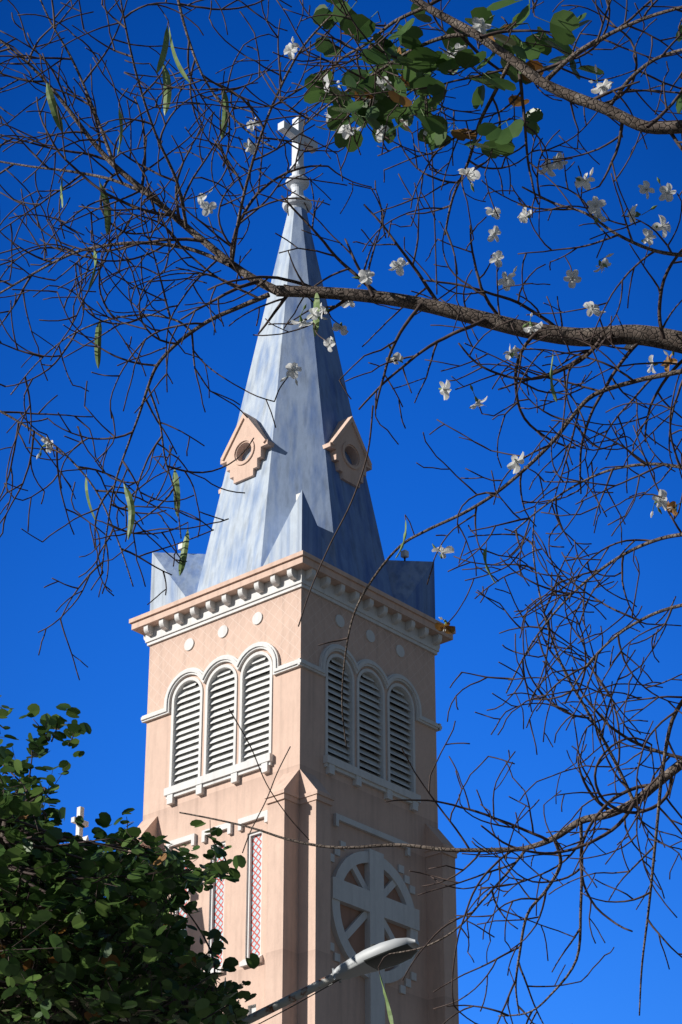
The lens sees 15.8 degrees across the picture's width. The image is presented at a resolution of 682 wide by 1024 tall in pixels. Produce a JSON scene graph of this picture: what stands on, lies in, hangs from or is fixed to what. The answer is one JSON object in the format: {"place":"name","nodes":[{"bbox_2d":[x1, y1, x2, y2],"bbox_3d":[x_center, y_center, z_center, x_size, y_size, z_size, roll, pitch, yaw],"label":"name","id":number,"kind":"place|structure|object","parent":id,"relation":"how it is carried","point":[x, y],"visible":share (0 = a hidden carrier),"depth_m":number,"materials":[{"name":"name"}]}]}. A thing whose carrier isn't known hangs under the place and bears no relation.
{"place":"outdoors","nodes":[
{"label":"outdoors","id":0,"kind":"place"},
{"bbox_2d":[71,806,88,849],"bbox_3d":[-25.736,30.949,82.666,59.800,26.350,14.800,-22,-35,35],"label":"cross","id":1,"kind":"structure","parent":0,"point":[80,812],"depth_m":67.60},
{"bbox_2d":[127,117,458,1023],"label":"church tower","id":2,"kind":"structure","parent":0,"point":[219,627],"depth_m":69.92,"materials":[{"name":"paint"}]},
{"bbox_2d":[0,0,681,1023],"label":"sky","id":3,"kind":"structure","parent":0,"point":[110,695],"materials":[{"name":"blue"}]},
{"label":"ground","id":4,"kind":"structure","parent":0,"visible":0},
{"bbox_2d":[0,695,259,1023],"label":"leafy tree","id":5,"kind":"object","parent":4,"relation":"on","point":[93,933],"visible":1,"depth_m":20.00,"materials":[{"name":"green plant"}]},
{"bbox_2d":[242,938,418,1023],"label":"street lamp","id":6,"kind":"object","parent":4,"relation":"on","point":[366,961],"visible":0.97,"depth_m":23.98,"materials":[{"name":"metal"}]},
{"bbox_2d":[0,0,681,1023],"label":"bauhinia tree","id":7,"kind":"object","parent":4,"relation":"on","point":[380,94],"visible":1,"depth_m":6.58,"materials":[{"name":"brown plant"}]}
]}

